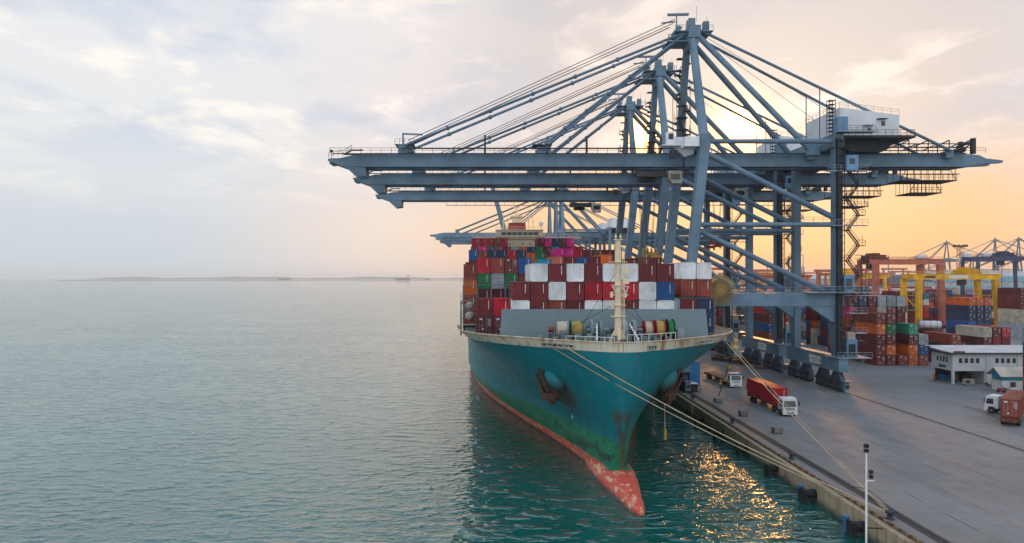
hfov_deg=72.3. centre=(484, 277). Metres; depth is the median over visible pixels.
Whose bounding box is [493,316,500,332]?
shipping container
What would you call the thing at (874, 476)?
road marking
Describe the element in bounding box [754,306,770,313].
shipping container
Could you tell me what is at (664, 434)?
hanging line
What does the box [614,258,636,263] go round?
shipping container
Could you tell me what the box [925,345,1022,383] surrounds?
office building
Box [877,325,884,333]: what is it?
door
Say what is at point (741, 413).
crate
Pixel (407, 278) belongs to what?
cargo ship
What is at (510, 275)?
shipping container
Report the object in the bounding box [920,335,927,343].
door
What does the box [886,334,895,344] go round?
shipping container
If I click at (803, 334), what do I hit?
door
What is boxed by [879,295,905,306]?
shipping container
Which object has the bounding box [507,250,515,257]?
shipping container
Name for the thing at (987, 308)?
door
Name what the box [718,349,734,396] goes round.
hanging line
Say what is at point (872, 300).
door
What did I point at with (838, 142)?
quay crane
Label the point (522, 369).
container ship
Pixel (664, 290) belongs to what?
shipping container
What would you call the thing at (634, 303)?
shipping container
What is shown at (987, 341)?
door
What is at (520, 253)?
shipping container
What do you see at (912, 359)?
door
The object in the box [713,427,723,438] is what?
fender
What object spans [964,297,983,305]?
shipping container
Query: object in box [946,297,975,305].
shipping container
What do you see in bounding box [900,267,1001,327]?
gantry crane
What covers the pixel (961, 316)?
shipping container
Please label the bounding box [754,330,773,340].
shipping container
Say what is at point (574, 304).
shipping container
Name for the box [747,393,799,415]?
truck
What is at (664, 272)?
shipping container
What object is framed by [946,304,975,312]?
shipping container
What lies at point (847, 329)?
shipping container
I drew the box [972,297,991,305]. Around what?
shipping container
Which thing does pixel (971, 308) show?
door
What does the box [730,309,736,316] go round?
shipping container
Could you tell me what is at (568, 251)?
shipping container
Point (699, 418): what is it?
fender
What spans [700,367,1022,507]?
road marking
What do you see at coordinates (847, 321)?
shipping container
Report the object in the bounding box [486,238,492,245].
shipping container
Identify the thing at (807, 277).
gantry crane
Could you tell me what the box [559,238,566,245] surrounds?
shipping container
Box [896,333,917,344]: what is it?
shipping container
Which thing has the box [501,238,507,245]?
shipping container
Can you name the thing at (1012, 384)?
window
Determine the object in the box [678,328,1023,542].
ground
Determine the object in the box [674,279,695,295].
shipping container
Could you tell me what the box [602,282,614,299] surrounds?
shipping container
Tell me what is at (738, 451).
fender
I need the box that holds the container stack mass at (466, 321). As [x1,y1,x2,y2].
[464,255,710,323]
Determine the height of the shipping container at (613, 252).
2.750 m
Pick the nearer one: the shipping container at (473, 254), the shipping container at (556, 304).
the shipping container at (556, 304)
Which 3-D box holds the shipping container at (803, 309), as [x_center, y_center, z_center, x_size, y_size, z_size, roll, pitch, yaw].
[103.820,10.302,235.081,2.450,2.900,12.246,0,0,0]
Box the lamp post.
[861,255,861,294]
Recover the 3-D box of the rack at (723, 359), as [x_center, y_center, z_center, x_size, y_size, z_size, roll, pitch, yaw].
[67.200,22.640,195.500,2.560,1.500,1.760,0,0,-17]
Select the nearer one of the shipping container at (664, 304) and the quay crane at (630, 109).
the shipping container at (664, 304)
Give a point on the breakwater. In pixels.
(118, 280)
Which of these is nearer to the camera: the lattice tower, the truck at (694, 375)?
the truck at (694, 375)
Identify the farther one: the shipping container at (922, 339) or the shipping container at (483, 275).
the shipping container at (922, 339)
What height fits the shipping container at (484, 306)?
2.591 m
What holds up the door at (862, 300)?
in the shipping container at (862, 300)
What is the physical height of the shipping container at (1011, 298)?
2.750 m
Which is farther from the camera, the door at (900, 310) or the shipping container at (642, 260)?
the door at (900, 310)
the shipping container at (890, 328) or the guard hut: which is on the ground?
the guard hut
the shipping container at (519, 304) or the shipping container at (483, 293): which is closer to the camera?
the shipping container at (519, 304)
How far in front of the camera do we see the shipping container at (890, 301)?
200.01 m
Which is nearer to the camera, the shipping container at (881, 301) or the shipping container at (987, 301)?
the shipping container at (881, 301)
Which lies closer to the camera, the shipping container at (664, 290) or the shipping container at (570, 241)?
the shipping container at (664, 290)
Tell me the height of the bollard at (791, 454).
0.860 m
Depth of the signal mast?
65.94 m
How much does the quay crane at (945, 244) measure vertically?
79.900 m
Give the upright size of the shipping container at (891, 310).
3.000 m
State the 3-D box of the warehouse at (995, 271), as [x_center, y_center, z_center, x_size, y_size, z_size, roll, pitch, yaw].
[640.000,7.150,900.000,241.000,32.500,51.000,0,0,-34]
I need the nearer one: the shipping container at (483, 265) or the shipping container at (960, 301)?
the shipping container at (483, 265)
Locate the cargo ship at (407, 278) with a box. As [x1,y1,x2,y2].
[395,275,409,279]
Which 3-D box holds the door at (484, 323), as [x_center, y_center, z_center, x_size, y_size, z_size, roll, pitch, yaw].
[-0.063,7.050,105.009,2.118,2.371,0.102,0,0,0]
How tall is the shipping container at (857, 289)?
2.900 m
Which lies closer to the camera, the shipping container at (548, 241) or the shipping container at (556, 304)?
the shipping container at (556, 304)
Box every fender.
[694,414,703,424]
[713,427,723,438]
[736,443,747,455]
[764,462,777,476]
[798,484,816,503]
[843,515,864,538]
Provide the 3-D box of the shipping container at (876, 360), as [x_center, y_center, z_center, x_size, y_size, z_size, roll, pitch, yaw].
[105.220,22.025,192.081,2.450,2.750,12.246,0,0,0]
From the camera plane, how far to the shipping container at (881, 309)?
200.03 m
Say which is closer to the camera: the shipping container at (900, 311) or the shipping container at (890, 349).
the shipping container at (890, 349)
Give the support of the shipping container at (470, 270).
on the shipping container at (470, 288)
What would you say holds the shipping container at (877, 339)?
on the shipping container at (874, 349)
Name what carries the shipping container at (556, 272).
on the shipping container at (556, 290)
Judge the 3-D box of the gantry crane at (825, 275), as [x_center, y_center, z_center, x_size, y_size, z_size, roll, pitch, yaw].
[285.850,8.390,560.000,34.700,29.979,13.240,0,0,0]
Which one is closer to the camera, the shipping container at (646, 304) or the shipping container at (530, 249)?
the shipping container at (646, 304)
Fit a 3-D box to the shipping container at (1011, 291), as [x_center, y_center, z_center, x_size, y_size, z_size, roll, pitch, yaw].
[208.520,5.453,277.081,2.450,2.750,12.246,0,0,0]
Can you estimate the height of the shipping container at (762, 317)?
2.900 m
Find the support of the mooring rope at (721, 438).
attached to the container ship at (522, 369)
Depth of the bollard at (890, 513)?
67.56 m
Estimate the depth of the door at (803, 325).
229.02 m
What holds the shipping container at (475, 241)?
on the shipping container
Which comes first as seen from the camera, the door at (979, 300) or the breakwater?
the door at (979, 300)
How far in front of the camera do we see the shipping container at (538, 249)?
221.57 m
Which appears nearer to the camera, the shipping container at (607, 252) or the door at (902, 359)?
the door at (902, 359)
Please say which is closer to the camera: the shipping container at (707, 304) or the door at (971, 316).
the shipping container at (707, 304)
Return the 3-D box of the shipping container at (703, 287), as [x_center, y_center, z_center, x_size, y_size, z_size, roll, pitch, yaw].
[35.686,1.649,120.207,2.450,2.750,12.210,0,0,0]
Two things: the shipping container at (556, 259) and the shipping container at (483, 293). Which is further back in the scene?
the shipping container at (556, 259)
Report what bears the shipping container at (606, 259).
on the container stack mass at (466, 321)
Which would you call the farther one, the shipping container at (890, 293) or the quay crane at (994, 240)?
the quay crane at (994, 240)
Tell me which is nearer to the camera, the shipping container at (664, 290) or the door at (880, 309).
the shipping container at (664, 290)
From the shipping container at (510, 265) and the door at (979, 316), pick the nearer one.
the shipping container at (510, 265)
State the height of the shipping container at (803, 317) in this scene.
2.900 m
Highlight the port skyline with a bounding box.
[701,256,969,290]
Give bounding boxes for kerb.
[677,391,923,542]
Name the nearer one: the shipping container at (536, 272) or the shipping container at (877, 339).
the shipping container at (536, 272)
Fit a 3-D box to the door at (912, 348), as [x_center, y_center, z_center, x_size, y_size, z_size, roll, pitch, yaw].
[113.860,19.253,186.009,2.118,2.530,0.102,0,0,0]
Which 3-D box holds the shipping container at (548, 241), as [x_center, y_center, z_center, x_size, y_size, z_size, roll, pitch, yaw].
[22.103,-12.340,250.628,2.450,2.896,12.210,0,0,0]
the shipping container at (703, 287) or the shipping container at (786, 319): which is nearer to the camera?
the shipping container at (703, 287)
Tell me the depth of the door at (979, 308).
244.50 m
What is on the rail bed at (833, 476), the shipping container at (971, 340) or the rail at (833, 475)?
the rail at (833, 475)
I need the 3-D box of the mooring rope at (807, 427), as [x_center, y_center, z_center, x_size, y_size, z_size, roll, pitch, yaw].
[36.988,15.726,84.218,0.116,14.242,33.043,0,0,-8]
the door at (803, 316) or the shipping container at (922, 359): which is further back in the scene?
the door at (803, 316)
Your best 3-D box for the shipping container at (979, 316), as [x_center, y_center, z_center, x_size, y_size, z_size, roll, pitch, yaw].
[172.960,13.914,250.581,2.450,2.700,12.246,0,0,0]
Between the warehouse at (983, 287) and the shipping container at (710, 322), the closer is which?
the shipping container at (710, 322)
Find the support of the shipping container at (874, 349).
on the shipping container at (876, 360)
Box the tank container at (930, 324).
[917,320,942,329]
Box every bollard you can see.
[788,452,795,459]
[885,510,895,520]
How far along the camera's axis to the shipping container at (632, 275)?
99.06 m
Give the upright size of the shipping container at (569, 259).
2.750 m
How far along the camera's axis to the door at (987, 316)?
244.50 m
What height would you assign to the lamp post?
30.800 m
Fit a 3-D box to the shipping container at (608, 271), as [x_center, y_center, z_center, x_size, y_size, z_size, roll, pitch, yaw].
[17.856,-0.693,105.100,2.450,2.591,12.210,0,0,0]
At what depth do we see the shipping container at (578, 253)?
186.58 m
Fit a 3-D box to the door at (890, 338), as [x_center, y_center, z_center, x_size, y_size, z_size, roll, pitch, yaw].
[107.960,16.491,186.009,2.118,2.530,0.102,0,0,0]
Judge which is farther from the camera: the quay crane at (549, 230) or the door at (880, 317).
the quay crane at (549, 230)
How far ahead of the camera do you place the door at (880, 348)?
186.01 m
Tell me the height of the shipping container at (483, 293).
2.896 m
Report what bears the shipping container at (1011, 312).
on the shipping container at (1010, 319)
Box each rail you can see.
[687,392,939,542]
[688,392,944,542]
[690,392,949,542]
[735,356,1023,450]
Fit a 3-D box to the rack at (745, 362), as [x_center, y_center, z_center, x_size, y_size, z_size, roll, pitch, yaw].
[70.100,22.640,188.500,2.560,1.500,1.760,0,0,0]
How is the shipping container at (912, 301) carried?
on the shipping container at (910, 307)
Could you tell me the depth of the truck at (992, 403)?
120.09 m
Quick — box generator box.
[962,379,974,384]
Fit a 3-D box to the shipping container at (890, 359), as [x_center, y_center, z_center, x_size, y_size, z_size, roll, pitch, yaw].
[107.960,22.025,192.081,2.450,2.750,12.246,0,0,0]
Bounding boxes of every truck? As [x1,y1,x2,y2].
[681,361,699,392]
[704,372,743,386]
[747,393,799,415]
[984,394,1023,425]
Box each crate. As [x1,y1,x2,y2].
[714,397,722,402]
[738,410,747,416]
[771,426,782,433]
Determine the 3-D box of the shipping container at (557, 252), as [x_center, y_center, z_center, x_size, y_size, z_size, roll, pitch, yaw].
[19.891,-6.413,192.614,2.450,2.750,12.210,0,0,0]
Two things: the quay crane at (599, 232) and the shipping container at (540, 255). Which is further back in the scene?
the quay crane at (599, 232)
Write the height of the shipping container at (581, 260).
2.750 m
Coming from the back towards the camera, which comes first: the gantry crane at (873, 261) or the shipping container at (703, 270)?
the gantry crane at (873, 261)
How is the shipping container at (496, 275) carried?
on the shipping container at (497, 293)
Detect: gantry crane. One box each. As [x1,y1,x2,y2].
[753,273,811,290]
[757,272,803,284]
[818,271,864,285]
[829,269,889,290]
[855,253,945,327]
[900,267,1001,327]
[961,251,1023,296]
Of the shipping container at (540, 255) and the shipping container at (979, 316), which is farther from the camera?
the shipping container at (979, 316)
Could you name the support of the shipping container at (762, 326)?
on the shipping container at (764, 335)
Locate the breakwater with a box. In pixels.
[58,280,179,280]
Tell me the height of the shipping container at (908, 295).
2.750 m
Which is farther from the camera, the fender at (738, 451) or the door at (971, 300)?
the door at (971, 300)
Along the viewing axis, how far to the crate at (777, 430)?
104.68 m
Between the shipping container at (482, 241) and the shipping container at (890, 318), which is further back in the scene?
the shipping container at (482, 241)
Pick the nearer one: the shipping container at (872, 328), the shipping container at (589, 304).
the shipping container at (589, 304)
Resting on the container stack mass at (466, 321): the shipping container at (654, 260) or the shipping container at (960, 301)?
the shipping container at (654, 260)
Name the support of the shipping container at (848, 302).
on the shipping container at (847, 309)
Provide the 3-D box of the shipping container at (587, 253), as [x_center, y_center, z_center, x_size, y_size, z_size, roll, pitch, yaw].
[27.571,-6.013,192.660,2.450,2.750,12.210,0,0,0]
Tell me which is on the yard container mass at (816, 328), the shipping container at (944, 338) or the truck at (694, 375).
the shipping container at (944, 338)
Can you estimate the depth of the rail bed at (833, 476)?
81.08 m
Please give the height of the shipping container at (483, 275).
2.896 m
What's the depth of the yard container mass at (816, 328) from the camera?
251.46 m
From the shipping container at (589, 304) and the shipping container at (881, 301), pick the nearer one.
the shipping container at (589, 304)
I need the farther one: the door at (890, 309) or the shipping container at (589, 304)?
the door at (890, 309)
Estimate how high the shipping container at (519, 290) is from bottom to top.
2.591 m
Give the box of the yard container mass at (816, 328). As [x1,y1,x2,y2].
[717,283,1023,361]
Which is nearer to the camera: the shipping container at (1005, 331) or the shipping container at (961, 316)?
the shipping container at (1005, 331)
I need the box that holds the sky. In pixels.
[0,0,1023,278]
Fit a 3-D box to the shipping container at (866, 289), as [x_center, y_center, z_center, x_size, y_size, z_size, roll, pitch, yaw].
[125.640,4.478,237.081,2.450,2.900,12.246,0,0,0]
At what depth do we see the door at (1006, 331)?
204.99 m
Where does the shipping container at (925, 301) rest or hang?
on the shipping container at (925, 307)
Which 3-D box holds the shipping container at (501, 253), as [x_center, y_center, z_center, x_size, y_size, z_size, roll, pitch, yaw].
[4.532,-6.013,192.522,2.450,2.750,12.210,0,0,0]
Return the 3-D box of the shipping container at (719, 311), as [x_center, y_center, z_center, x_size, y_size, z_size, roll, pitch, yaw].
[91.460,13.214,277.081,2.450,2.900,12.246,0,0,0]
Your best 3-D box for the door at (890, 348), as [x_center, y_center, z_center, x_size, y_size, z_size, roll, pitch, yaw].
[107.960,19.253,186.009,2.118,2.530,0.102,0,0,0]
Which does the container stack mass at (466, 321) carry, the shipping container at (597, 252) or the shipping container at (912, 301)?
the shipping container at (597, 252)
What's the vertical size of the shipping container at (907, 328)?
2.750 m
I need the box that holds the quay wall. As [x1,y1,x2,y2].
[659,389,915,542]
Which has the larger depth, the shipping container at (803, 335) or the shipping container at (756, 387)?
the shipping container at (803, 335)
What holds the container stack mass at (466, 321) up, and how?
on the container ship at (522, 369)
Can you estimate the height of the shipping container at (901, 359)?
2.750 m
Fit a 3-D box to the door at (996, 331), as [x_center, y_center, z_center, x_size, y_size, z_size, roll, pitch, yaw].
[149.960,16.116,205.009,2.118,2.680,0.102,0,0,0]
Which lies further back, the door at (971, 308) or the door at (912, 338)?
the door at (971, 308)
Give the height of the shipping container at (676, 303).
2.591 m
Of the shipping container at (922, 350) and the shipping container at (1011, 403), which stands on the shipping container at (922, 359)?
the shipping container at (922, 350)
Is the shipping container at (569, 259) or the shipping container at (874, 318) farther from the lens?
the shipping container at (874, 318)
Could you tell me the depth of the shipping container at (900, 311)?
200.03 m
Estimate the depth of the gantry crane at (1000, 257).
374.40 m
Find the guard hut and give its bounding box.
[986,367,1022,389]
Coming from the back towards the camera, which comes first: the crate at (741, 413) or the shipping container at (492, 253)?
the shipping container at (492, 253)
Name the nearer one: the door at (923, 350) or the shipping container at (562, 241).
the door at (923, 350)
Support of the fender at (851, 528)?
attached to the quay wall
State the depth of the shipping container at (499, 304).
105.07 m
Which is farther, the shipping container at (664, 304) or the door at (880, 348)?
the door at (880, 348)
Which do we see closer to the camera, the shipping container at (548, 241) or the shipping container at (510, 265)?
the shipping container at (510, 265)
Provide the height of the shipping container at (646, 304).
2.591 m
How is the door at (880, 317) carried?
in the shipping container at (874, 318)
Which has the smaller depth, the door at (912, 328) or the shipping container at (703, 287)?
the shipping container at (703, 287)
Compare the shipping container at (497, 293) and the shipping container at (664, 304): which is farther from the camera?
the shipping container at (497, 293)
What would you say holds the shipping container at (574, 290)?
on the shipping container at (574, 304)
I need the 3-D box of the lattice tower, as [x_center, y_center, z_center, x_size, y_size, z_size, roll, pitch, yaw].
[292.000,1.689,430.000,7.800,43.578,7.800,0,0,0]
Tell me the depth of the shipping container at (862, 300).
200.03 m
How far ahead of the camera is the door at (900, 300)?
200.02 m
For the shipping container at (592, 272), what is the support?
on the shipping container at (592, 290)
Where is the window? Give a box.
[1010,382,1015,386]
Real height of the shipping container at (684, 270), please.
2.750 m
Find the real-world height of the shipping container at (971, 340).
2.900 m
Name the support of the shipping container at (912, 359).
on the ground
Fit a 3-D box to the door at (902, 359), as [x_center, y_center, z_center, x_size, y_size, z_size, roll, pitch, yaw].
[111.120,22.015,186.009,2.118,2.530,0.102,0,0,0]
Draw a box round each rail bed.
[686,392,951,542]
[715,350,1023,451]
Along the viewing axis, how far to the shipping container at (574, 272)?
99.01 m
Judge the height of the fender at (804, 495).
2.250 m
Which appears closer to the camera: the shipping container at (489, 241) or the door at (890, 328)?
the door at (890, 328)
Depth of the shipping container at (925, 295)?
312.03 m
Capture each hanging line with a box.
[663,390,666,439]
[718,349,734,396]
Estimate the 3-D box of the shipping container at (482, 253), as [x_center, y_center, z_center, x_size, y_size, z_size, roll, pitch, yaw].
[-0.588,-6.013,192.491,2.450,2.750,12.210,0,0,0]
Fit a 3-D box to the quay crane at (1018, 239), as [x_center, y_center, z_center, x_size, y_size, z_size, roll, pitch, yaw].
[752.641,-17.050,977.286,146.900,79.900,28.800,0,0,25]
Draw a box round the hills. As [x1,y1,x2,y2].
[91,277,462,278]
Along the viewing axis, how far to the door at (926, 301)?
312.04 m
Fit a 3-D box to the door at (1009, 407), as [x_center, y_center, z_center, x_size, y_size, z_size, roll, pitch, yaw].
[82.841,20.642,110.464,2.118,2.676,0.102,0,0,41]
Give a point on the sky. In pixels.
(139, 138)
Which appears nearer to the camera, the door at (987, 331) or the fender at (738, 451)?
the fender at (738, 451)
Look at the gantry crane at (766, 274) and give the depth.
523.24 m
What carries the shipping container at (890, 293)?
on the shipping container
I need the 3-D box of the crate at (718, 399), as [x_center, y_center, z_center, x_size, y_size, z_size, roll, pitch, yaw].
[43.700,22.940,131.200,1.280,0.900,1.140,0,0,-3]
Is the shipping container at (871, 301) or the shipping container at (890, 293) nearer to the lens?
the shipping container at (871, 301)
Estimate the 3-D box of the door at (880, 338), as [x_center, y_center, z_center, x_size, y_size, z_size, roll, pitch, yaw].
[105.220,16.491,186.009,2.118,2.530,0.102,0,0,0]
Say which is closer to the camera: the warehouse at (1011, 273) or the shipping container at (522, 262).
the shipping container at (522, 262)
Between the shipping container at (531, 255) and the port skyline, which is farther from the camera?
the port skyline
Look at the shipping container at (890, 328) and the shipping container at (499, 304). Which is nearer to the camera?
the shipping container at (499, 304)
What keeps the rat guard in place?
attached to the mooring rope at (807, 427)
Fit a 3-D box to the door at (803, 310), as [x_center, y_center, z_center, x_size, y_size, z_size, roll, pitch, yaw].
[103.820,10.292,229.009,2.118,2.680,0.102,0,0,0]
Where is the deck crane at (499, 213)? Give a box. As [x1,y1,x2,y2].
[492,188,506,229]
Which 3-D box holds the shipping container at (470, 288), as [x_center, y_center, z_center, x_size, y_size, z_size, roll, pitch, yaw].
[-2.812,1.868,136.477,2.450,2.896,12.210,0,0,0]
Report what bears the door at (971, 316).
in the shipping container at (961, 316)
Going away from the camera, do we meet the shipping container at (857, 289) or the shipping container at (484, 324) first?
the shipping container at (484, 324)
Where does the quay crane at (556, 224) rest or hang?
on the ground
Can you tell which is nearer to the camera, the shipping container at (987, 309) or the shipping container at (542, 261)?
the shipping container at (542, 261)
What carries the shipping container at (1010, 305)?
on the shipping container at (1011, 312)
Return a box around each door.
[478,317,491,331]
[495,317,500,331]
[506,258,516,272]
[801,306,805,312]
[801,314,805,321]
[801,323,805,330]
[801,332,805,339]
[850,297,856,305]
[854,287,860,294]
[859,297,866,305]
[862,287,868,294]
[869,297,875,305]
[877,314,884,322]
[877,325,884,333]
[877,335,884,343]
[877,345,884,353]
[877,356,884,364]
[878,297,885,305]
[878,307,885,312]
[887,314,894,322]
[887,325,894,333]
[887,335,894,343]
[887,345,894,353]
[887,356,894,364]
[888,297,894,305]
[888,307,894,313]
[897,297,904,305]
[897,307,904,316]
[899,356,906,364]
[909,324,916,333]
[909,335,916,343]
[909,345,916,354]
[909,356,916,364]
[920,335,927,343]
[920,345,927,353]
[920,356,927,364]
[924,293,928,298]
[924,299,928,304]
[952,335,959,343]
[969,298,974,304]
[969,306,974,312]
[969,314,974,320]
[977,298,982,304]
[977,306,982,312]
[977,314,982,320]
[984,328,990,336]
[984,338,990,344]
[985,298,990,304]
[985,306,990,312]
[985,314,990,320]
[993,328,1000,336]
[1002,399,1017,416]
[1003,328,1009,336]
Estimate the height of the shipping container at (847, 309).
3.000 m
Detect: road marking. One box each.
[699,360,1023,491]
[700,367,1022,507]
[700,375,1023,528]
[700,385,1000,542]
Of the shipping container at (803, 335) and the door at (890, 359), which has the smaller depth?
the door at (890, 359)
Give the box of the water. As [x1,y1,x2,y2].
[0,279,872,542]
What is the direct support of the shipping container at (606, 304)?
on the container stack mass at (466, 321)
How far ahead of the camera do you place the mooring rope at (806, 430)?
79.86 m
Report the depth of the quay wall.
82.31 m
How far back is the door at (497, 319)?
105.03 m
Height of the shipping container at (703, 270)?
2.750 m
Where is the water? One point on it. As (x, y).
(276, 411)
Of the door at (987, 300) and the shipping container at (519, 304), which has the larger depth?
the door at (987, 300)
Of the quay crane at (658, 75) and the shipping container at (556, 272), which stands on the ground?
the quay crane at (658, 75)
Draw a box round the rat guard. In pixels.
[731,338,738,348]
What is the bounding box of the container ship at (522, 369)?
[457,206,732,516]
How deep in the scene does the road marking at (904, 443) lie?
95.78 m
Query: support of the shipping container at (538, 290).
on the shipping container at (538, 304)
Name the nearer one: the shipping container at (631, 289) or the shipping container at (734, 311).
the shipping container at (631, 289)
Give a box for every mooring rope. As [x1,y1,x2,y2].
[548,345,886,513]
[564,346,884,510]
[724,339,885,509]
[726,338,887,509]
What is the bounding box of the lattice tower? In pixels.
[953,244,967,288]
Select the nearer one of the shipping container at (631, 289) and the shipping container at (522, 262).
the shipping container at (631, 289)
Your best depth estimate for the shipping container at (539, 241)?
244.58 m
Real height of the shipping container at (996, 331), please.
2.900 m
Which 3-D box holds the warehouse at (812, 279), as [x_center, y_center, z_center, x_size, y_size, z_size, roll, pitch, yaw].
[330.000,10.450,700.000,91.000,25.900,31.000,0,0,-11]
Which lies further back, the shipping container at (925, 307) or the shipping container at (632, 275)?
the shipping container at (925, 307)
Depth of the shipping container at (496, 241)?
244.49 m
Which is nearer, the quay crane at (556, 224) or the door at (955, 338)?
the door at (955, 338)
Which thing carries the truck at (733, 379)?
on the ground
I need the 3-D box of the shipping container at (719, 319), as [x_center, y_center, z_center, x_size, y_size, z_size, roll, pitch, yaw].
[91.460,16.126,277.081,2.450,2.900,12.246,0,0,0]
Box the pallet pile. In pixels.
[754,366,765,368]
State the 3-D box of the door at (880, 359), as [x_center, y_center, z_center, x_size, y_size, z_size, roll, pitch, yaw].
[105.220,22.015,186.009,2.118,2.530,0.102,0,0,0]
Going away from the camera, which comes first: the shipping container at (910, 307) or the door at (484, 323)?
the door at (484, 323)
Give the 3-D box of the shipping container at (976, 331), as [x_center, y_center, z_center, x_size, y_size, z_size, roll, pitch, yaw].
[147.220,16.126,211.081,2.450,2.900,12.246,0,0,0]
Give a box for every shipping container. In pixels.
[464,264,476,279]
[464,280,476,294]
[464,295,476,310]
[469,250,477,259]
[472,238,478,245]
[476,297,492,315]
[476,316,492,332]
[477,258,489,272]
[477,273,489,288]
[478,250,487,257]
[478,289,489,297]
[479,238,485,245]
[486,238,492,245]
[488,250,496,258]
[490,258,503,273]
[490,273,503,288]
[490,288,503,297]
[493,238,500,246]
[493,297,509,315]
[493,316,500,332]
[497,250,506,257]
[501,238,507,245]
[504,258,517,272]
[504,273,517,288]
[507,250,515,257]
[509,281,529,299]
[509,298,529,308]
[516,250,525,257]
[518,258,531,272]
[518,273,528,281]
[525,263,547,281]
[525,281,547,299]
[526,253,535,262]
[527,247,534,252]
[530,300,547,308]
[535,238,544,246]
[535,247,542,251]
[535,252,544,259]
[535,259,550,263]
[543,247,550,254]
[545,238,551,245]
[546,256,562,263]
[548,263,565,281]
[548,282,565,299]
[548,300,565,308]
[551,248,563,256]
[552,238,558,245]
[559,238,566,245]
[563,256,575,263]
[564,248,573,255]
[566,263,583,281]
[566,282,583,299]
[566,300,583,308]
[567,238,573,245]
[574,250,583,256]
[576,257,587,263]
[584,250,592,256]
[584,263,601,281]
[584,282,601,299]
[584,300,601,308]
[588,256,599,263]
[593,250,602,255]
[596,254,612,263]
[602,263,614,281]
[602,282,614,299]
[602,300,614,308]
[603,250,611,254]
[612,250,621,259]
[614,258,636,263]
[621,263,637,281]
[621,282,637,299]
[622,300,637,308]
[637,257,648,263]
[638,263,655,281]
[638,282,655,299]
[638,300,655,308]
[649,257,661,263]
[656,263,673,281]
[656,282,673,299]
[656,300,673,308]
[666,262,695,278]
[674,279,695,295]
[674,298,679,308]
[678,297,696,308]
[686,297,713,315]
[696,262,711,278]
[696,279,711,295]
[707,316,713,332]
[717,308,721,314]
[717,315,722,322]
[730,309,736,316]
[747,378,787,404]
[753,312,771,322]
[753,321,772,331]
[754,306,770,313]
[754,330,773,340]
[784,314,788,322]
[801,306,805,312]
[801,313,805,321]
[801,322,805,330]
[801,331,805,339]
[828,327,850,336]
[843,306,855,316]
[843,317,851,327]
[845,296,857,306]
[846,295,866,306]
[852,295,876,306]
[852,311,885,323]
[852,321,885,333]
[852,351,885,365]
[853,287,860,294]
[855,333,885,344]
[857,342,885,354]
[861,295,885,306]
[862,287,868,294]
[865,311,895,323]
[870,295,895,306]
[877,307,885,312]
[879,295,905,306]
[882,291,899,295]
[886,307,895,313]
[886,324,895,333]
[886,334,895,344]
[886,345,895,354]
[886,355,895,365]
[895,292,914,298]
[896,307,904,316]
[896,323,917,333]
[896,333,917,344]
[896,343,917,354]
[896,353,907,365]
[898,353,917,365]
[907,299,914,304]
[907,305,914,310]
[912,292,928,298]
[918,333,927,344]
[918,345,927,354]
[918,355,927,365]
[923,299,928,304]
[923,305,928,310]
[923,331,960,344]
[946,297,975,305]
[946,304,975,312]
[946,312,975,320]
[956,325,991,337]
[961,335,991,344]
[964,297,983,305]
[970,325,1000,337]
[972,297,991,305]
[976,306,983,312]
[976,313,983,320]
[979,325,1010,337]
[984,306,991,312]
[984,313,991,320]
[997,288,1023,294]
[997,294,1023,301]
[997,301,1023,308]
[997,308,1023,316]
[997,315,1023,323]
[1000,389,1023,418]
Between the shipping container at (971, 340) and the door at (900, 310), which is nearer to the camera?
the door at (900, 310)
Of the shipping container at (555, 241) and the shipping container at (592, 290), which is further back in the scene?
the shipping container at (555, 241)
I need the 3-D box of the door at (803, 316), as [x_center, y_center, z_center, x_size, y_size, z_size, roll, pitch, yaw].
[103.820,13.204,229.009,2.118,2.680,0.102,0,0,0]
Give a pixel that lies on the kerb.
(899, 529)
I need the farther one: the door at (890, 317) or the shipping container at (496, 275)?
the door at (890, 317)
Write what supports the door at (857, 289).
in the shipping container at (857, 289)
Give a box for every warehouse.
[766,275,864,285]
[907,272,1023,280]
[907,276,1023,285]
[935,286,1023,288]
[948,270,1022,271]
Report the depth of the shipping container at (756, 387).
125.93 m
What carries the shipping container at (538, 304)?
on the container stack mass at (466, 321)
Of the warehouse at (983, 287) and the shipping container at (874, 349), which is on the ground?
the warehouse at (983, 287)
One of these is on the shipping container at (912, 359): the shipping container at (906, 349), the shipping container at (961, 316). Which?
the shipping container at (906, 349)
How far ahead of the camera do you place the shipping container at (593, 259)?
145.56 m
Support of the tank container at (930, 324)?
on the yard container mass at (816, 328)
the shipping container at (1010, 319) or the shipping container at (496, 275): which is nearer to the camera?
the shipping container at (496, 275)
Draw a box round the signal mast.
[850,444,904,542]
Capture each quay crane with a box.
[328,6,1002,391]
[353,55,919,371]
[375,93,843,355]
[430,188,665,249]
[435,202,638,249]
[440,202,625,249]
[914,241,987,269]
[946,238,1023,270]
[978,237,1023,270]
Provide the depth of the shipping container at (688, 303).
105.21 m
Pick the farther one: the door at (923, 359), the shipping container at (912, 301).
the shipping container at (912, 301)
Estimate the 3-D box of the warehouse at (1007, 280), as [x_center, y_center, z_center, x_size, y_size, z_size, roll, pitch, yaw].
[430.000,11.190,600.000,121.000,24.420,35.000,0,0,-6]

